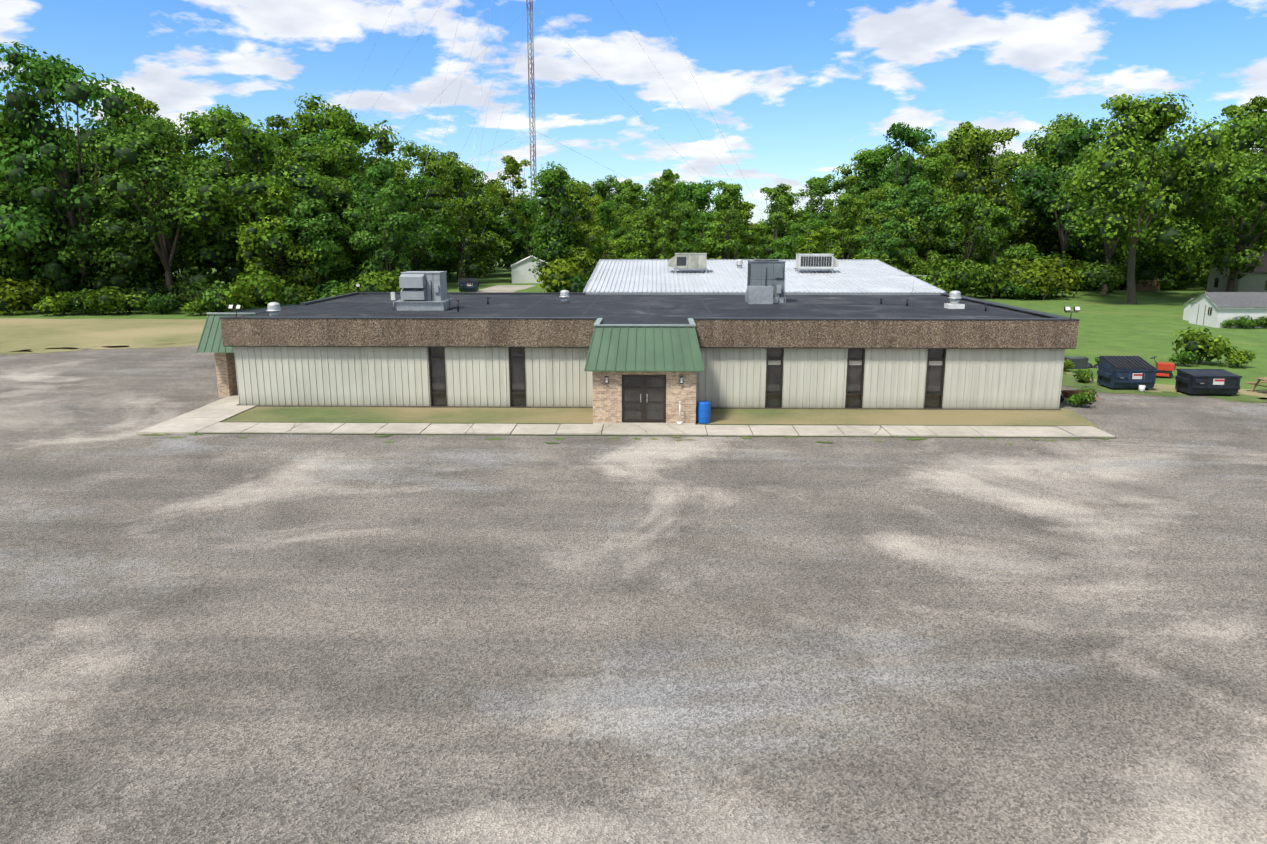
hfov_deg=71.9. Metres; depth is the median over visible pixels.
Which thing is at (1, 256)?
tree
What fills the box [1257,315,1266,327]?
bush
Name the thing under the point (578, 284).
bush
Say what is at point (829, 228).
tree
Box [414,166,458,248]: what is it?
tree
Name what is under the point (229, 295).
bush
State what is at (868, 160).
tree
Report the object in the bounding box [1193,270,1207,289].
bush
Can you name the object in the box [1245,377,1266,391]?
picnic table
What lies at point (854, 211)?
tree
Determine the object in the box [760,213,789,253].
tree
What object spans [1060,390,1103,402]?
wheelbarrow
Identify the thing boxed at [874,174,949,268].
tree
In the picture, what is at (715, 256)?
tree
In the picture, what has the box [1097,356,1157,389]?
dumpster
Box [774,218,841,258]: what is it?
tree
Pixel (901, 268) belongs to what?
bush
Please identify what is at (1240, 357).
bush
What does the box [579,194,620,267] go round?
tree
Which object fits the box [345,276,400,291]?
bush
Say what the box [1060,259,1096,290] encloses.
bush
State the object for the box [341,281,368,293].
bush
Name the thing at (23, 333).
dry grass
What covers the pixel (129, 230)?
tree
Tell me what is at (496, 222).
tree
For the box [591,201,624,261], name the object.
tree
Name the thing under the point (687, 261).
hvac unit
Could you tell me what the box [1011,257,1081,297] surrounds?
bush
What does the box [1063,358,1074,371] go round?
weeds
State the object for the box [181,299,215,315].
bush
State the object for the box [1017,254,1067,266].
bush
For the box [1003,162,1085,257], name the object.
tree
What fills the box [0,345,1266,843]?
gravel lot
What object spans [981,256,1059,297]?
bush
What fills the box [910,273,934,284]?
bush
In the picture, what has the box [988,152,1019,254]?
tree
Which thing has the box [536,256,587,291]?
bush
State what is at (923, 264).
bush
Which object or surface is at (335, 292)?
bush
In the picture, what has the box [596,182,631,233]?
tree
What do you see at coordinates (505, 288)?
gravel drive
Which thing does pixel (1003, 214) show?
tree
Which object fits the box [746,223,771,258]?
tree
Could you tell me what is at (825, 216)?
tree
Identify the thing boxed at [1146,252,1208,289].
bush
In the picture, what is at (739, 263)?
roof exhaust fan
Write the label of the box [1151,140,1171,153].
tree
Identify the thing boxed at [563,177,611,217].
tree
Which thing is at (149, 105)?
tree
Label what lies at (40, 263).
tree
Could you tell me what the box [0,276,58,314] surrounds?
bush
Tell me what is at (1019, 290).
bush
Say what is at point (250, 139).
tree
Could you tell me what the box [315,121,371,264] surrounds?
tree
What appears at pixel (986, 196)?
tree
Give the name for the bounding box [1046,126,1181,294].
tree
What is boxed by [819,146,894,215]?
tree
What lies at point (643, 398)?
entrance doors
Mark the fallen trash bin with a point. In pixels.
(1079, 362)
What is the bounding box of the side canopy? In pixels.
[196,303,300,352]
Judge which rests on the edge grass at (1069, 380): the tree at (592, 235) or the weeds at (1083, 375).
the weeds at (1083, 375)
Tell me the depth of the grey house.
107.58 m
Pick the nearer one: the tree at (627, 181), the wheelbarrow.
the wheelbarrow
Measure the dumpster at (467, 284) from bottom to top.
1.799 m
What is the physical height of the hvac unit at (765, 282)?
2.360 m
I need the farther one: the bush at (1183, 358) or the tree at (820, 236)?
the tree at (820, 236)
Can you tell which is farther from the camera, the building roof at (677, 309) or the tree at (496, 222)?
the tree at (496, 222)
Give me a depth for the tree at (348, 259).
96.68 m
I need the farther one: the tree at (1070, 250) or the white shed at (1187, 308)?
the tree at (1070, 250)
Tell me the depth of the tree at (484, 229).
164.88 m
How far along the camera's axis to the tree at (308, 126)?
113.89 m
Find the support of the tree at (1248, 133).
on the lawn at (1145, 327)
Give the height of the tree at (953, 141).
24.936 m
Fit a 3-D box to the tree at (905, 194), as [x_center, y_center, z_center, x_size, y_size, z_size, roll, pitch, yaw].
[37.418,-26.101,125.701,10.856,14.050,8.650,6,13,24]
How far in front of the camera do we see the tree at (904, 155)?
161.06 m
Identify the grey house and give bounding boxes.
[1206,251,1266,291]
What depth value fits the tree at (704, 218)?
114.45 m
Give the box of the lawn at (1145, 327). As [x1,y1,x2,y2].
[0,241,1266,389]
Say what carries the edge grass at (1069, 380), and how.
on the lawn at (1145, 327)
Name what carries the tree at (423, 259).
on the lawn at (1145, 327)
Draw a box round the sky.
[0,0,1266,230]
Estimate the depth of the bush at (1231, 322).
73.34 m
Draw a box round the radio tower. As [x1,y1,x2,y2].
[526,0,537,251]
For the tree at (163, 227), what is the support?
on the lawn at (1145, 327)
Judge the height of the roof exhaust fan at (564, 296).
0.700 m
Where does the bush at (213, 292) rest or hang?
on the lawn at (1145, 327)
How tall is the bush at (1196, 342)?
2.250 m
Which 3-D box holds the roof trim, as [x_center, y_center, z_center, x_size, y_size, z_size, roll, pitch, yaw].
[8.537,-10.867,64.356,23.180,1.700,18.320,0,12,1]
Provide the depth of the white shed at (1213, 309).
74.41 m
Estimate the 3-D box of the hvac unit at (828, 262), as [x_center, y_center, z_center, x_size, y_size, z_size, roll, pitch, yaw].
[13.657,-11.791,65.020,3.100,1.427,1.560,0,12,1]
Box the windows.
[428,347,945,408]
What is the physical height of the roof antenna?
1.300 m
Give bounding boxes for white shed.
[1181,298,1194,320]
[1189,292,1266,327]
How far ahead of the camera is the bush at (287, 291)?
84.33 m
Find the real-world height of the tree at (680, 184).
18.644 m
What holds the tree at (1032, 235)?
on the lawn at (1145, 327)
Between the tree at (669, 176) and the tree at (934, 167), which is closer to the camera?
the tree at (934, 167)
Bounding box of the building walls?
[234,347,1064,408]
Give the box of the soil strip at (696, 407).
[245,405,1059,409]
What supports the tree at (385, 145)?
on the lawn at (1145, 327)
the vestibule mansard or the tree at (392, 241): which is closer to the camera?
the vestibule mansard
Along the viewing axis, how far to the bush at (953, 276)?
104.44 m
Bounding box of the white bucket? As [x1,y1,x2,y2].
[1138,385,1145,392]
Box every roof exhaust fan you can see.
[266,302,281,315]
[559,290,569,302]
[736,259,742,268]
[944,291,964,308]
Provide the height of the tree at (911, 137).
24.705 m
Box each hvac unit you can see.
[390,271,453,310]
[668,253,707,272]
[745,260,785,303]
[794,254,838,273]
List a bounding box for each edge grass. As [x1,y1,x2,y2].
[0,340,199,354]
[1062,369,1266,402]
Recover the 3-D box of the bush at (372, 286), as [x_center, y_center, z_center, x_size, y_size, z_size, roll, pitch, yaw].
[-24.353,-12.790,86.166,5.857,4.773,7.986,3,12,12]
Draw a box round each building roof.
[256,294,1048,323]
[583,260,944,292]
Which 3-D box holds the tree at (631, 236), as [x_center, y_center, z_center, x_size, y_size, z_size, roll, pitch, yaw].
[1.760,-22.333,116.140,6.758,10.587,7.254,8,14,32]
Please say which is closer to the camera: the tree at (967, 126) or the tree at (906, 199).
the tree at (906, 199)
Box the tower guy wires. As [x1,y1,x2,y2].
[344,0,764,281]
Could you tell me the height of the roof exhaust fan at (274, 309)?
0.700 m
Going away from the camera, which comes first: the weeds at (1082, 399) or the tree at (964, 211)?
the weeds at (1082, 399)
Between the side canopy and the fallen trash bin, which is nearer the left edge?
the side canopy
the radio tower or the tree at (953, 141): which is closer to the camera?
the tree at (953, 141)
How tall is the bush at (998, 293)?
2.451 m
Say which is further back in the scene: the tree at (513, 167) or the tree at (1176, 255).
the tree at (513, 167)
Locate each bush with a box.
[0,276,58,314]
[32,291,84,315]
[61,288,110,314]
[85,286,151,313]
[142,292,185,313]
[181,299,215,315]
[183,280,235,311]
[218,268,282,310]
[220,273,278,310]
[255,275,315,305]
[264,284,312,304]
[286,285,322,304]
[310,278,356,298]
[321,285,364,298]
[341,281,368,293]
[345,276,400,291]
[347,268,405,292]
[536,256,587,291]
[557,273,589,291]
[853,253,916,277]
[897,265,932,279]
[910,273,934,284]
[913,260,974,287]
[920,257,981,295]
[935,282,952,291]
[948,282,974,295]
[962,262,1014,298]
[979,287,1003,296]
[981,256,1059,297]
[995,280,1041,299]
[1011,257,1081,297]
[1011,267,1070,299]
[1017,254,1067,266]
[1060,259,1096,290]
[1099,253,1159,289]
[1135,269,1176,289]
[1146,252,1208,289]
[1168,351,1198,365]
[1171,326,1238,365]
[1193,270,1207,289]
[1220,318,1239,327]
[1225,349,1255,367]
[1235,315,1254,328]
[1246,319,1262,327]
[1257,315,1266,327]
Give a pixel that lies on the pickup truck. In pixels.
(1086, 286)
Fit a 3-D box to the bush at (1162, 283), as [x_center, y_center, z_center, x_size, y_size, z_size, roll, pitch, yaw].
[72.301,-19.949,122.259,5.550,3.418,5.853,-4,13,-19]
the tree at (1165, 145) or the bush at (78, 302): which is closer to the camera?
the bush at (78, 302)
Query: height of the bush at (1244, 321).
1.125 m
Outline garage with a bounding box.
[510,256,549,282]
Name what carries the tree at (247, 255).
on the lawn at (1145, 327)
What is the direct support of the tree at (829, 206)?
on the lawn at (1145, 327)
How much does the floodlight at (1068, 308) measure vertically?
0.572 m
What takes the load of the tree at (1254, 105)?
on the lawn at (1145, 327)
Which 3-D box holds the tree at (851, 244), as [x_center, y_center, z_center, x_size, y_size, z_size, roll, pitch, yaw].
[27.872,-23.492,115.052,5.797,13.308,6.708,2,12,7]
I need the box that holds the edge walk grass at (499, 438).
[139,433,1107,444]
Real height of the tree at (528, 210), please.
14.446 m
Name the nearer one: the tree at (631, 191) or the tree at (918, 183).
the tree at (918, 183)
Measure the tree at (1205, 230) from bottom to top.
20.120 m
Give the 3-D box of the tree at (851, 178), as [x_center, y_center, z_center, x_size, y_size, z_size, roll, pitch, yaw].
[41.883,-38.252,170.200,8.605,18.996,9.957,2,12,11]
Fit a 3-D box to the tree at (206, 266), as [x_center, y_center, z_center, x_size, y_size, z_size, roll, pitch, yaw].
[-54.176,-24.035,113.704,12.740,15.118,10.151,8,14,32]
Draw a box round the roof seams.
[286,295,1005,319]
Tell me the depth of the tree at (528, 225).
172.53 m
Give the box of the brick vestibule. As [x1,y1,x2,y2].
[592,372,695,423]
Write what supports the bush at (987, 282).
on the lawn at (1145, 327)
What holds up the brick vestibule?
on the grass strip at (1065, 417)
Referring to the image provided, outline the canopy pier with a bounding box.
[214,353,237,397]
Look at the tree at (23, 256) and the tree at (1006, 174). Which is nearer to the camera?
the tree at (23, 256)
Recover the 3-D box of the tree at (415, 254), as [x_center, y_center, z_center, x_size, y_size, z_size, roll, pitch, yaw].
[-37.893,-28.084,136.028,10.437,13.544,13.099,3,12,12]
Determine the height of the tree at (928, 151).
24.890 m
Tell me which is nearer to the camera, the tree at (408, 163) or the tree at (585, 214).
the tree at (585, 214)
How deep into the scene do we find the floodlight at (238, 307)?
39.36 m
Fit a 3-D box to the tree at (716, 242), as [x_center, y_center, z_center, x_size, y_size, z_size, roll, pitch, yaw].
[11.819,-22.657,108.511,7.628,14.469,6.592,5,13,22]
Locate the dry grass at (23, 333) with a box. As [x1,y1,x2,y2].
[0,318,1266,408]
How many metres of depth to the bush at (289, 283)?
86.11 m
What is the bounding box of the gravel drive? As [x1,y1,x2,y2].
[477,285,535,291]
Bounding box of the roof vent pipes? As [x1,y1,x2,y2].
[456,297,986,311]
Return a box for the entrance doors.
[622,375,665,422]
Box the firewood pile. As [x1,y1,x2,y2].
[1135,280,1159,290]
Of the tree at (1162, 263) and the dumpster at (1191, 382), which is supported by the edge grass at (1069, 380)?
the dumpster at (1191, 382)
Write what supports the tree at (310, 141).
on the lawn at (1145, 327)
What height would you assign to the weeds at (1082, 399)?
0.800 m
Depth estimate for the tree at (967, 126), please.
161.74 m
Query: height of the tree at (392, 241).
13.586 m
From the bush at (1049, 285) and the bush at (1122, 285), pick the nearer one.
the bush at (1049, 285)
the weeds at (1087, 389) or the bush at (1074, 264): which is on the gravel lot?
the weeds at (1087, 389)
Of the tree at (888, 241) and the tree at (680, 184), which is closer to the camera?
the tree at (888, 241)
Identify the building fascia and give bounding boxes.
[220,292,1079,348]
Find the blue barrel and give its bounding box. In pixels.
[697,400,710,423]
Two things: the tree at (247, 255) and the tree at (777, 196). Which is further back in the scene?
the tree at (777, 196)
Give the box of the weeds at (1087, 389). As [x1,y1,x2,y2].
[1075,387,1097,395]
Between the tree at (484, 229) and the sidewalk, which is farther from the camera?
the tree at (484, 229)
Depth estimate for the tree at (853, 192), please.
126.43 m
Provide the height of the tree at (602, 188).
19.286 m
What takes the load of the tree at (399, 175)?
on the lawn at (1145, 327)
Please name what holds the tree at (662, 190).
on the lawn at (1145, 327)
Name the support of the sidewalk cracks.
on the sidewalk
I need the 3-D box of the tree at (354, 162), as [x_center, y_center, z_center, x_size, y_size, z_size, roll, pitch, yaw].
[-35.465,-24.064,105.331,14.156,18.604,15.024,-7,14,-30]
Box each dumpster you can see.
[458,278,478,291]
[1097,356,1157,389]
[1175,369,1241,395]
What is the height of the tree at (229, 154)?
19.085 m
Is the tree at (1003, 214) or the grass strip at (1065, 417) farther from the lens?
the tree at (1003, 214)
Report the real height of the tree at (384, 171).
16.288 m
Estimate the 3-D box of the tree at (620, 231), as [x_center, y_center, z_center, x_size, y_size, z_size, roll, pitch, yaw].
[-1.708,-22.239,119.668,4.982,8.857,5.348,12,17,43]
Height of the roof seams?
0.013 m
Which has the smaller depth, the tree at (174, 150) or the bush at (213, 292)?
the bush at (213, 292)
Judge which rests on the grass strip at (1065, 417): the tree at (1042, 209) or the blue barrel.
the blue barrel
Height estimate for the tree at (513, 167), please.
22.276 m
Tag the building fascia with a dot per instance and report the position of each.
(1053, 331)
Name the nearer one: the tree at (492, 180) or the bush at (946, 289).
the bush at (946, 289)
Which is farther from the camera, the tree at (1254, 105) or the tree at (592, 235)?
the tree at (1254, 105)
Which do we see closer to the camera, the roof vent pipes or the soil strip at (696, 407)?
the soil strip at (696, 407)
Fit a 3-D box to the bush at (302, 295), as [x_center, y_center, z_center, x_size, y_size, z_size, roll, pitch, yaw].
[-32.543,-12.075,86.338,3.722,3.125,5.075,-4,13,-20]
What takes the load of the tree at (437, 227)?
on the lawn at (1145, 327)
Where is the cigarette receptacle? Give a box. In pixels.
[677,401,682,424]
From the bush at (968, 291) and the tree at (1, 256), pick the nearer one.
the tree at (1, 256)
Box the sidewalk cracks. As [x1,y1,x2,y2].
[290,423,916,434]
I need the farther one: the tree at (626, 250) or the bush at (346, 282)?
the tree at (626, 250)
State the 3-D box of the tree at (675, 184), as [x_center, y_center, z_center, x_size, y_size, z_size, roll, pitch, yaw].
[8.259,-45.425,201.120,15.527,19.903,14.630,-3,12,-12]
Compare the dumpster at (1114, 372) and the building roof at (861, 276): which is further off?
the building roof at (861, 276)
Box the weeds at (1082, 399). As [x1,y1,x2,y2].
[1064,391,1095,407]
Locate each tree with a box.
[0,41,179,297]
[0,119,74,309]
[0,121,109,304]
[0,170,49,287]
[36,154,96,294]
[53,150,141,287]
[58,114,251,309]
[83,116,206,275]
[89,158,156,290]
[96,90,199,297]
[155,104,276,278]
[159,109,346,304]
[182,233,252,274]
[187,132,333,283]
[235,183,344,287]
[252,139,380,289]
[264,108,350,271]
[264,147,306,261]
[271,132,338,259]
[271,192,352,288]
[279,93,411,181]
[287,175,371,290]
[289,144,402,278]
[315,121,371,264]
[338,157,425,279]
[343,179,432,279]
[354,158,421,277]
[366,157,428,234]
[396,174,462,273]
[398,140,477,270]
[405,211,421,268]
[409,206,444,269]
[413,155,511,282]
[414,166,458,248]
[423,173,460,257]
[434,169,508,276]
[467,187,494,274]
[482,179,502,266]
[486,155,542,268]
[495,193,540,262]
[495,198,545,270]
[501,207,536,257]
[522,161,583,278]
[557,178,602,269]
[561,221,621,280]
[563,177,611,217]
[567,175,630,228]
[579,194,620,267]
[589,208,628,257]
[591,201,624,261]
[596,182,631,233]
[601,227,630,258]
[610,183,643,234]
[613,214,672,258]
[615,179,632,214]
[620,217,673,258]
[623,191,701,258]
[630,178,687,258]
[636,169,684,256]
[643,180,687,209]
[662,180,716,234]
[663,200,678,221]
[670,182,696,252]
[674,185,724,258]
[681,200,702,252]
[685,192,764,258]
[688,214,744,258]
[698,180,759,258]
[718,201,763,258]
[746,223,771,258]
[749,183,803,258]
[759,235,805,258]
[760,189,818,235]
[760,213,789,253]
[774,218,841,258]
[793,179,851,230]
[793,214,811,246]
[793,227,843,258]
[794,174,836,217]
[801,212,831,252]
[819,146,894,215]
[819,219,841,258]
[823,185,883,258]
[824,192,865,258]
[826,198,866,258]
[831,175,857,216]
[834,183,899,252]
[836,122,939,212]
[840,147,897,258]
[850,207,924,267]
[855,162,922,192]
[857,216,916,267]
[865,191,909,256]
[869,145,922,183]
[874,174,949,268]
[877,192,934,265]
[894,127,1019,250]
[897,220,944,272]
[898,157,916,177]
[903,152,965,263]
[910,139,954,186]
[917,126,1036,263]
[923,192,1008,287]
[933,121,979,232]
[951,158,1029,262]
[964,206,1043,272]
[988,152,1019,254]
[997,149,1060,256]
[1003,117,1116,265]
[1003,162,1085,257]
[1004,112,1097,265]
[1004,127,1089,252]
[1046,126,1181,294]
[1047,213,1119,261]
[1060,92,1252,303]
[1063,142,1213,287]
[1063,204,1123,288]
[1118,158,1211,280]
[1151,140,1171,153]
[1157,130,1227,283]
[1166,113,1266,291]
[1178,150,1266,281]
[1202,95,1266,258]
[1258,183,1266,247]
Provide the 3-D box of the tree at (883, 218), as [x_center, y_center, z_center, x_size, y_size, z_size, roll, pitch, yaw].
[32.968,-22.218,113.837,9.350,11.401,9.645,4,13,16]
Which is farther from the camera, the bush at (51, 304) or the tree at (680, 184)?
the tree at (680, 184)
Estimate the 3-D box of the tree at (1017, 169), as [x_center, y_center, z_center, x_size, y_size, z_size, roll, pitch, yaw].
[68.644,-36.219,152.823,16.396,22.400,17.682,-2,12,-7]
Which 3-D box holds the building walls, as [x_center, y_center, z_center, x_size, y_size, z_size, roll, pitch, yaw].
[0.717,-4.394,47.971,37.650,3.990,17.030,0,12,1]
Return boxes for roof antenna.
[897,275,926,296]
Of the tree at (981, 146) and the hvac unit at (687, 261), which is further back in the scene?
the tree at (981, 146)
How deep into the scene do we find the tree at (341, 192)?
98.08 m
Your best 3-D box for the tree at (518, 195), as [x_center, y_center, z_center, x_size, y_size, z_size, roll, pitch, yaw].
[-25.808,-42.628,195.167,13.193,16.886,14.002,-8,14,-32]
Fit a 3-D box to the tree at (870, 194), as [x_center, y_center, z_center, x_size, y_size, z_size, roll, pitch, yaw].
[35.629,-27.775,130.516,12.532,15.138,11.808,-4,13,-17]
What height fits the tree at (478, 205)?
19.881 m
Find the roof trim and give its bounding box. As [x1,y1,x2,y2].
[583,259,945,294]
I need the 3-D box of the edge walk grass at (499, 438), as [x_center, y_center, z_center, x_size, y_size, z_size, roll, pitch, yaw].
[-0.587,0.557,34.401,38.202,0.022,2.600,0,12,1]
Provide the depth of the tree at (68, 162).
109.05 m
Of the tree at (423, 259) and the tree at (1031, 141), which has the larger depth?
the tree at (1031, 141)
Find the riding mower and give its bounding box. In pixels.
[1145,356,1175,377]
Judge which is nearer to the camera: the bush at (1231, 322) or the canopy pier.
the canopy pier
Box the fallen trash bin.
[1064,356,1098,368]
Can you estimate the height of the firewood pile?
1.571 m
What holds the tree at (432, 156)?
on the lawn at (1145, 327)
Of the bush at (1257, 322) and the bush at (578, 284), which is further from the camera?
the bush at (578, 284)
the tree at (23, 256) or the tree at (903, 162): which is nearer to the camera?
the tree at (23, 256)
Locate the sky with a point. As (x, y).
(793, 89)
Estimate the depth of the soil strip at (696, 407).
39.99 m
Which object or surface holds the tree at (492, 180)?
on the lawn at (1145, 327)
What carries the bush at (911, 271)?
on the lawn at (1145, 327)
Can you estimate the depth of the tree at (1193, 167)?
93.22 m
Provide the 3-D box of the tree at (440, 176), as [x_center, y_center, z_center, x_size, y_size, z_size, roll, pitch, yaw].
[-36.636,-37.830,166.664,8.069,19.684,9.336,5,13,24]
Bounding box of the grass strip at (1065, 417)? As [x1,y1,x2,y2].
[222,407,1099,427]
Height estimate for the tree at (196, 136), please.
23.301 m
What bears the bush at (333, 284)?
on the lawn at (1145, 327)
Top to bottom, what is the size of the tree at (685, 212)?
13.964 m
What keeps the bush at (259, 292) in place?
on the lawn at (1145, 327)
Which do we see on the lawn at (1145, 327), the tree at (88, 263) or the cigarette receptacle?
the tree at (88, 263)
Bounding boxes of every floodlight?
[228,304,241,316]
[1064,306,1080,318]
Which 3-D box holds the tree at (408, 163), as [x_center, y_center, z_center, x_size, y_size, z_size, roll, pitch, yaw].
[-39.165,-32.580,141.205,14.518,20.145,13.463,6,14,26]
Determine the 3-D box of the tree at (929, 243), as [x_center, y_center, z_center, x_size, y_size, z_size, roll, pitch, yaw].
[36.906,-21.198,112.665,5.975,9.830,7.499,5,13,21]
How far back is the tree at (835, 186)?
154.94 m
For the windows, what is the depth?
39.81 m
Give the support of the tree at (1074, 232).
on the lawn at (1145, 327)
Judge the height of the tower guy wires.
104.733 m
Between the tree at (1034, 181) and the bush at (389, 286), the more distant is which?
the tree at (1034, 181)
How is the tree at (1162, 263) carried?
on the lawn at (1145, 327)
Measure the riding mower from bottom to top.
1.154 m
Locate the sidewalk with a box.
[137,393,1114,436]
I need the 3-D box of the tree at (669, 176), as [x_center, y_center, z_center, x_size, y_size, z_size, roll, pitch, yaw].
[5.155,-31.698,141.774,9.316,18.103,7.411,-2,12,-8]
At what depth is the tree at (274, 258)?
100.66 m
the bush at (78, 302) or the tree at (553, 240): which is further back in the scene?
the tree at (553, 240)
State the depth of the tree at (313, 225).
88.10 m
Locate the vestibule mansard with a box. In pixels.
[584,318,704,371]
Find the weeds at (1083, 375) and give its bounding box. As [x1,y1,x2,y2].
[1072,369,1093,382]
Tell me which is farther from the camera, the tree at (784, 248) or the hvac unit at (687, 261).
the tree at (784, 248)
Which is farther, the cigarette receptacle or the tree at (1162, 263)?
the tree at (1162, 263)
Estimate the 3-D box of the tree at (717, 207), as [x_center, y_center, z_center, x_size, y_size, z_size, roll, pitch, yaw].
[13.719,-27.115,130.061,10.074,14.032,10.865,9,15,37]
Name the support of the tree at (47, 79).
on the lawn at (1145, 327)
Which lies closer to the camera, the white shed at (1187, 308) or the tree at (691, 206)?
the white shed at (1187, 308)
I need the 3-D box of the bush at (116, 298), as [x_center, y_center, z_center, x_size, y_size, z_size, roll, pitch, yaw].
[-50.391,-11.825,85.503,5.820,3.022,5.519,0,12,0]
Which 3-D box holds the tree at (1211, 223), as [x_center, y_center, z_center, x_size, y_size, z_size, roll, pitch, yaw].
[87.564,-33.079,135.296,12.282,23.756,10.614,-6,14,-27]
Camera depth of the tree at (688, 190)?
167.89 m
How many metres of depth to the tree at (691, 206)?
139.78 m
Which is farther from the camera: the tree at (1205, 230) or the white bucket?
the tree at (1205, 230)
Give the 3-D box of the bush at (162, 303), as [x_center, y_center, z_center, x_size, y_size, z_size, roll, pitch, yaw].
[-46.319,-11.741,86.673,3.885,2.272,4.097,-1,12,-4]
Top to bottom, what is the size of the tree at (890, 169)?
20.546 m
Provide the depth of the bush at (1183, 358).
52.40 m
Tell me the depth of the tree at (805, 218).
127.06 m
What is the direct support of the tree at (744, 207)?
on the lawn at (1145, 327)
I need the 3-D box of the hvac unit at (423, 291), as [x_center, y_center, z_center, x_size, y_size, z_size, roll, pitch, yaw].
[-10.904,-6.781,45.027,2.920,1.900,2.200,0,12,1]
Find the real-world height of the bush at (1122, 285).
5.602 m
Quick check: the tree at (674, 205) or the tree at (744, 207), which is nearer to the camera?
the tree at (744, 207)
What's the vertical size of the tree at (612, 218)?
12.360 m
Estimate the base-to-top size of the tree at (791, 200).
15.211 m

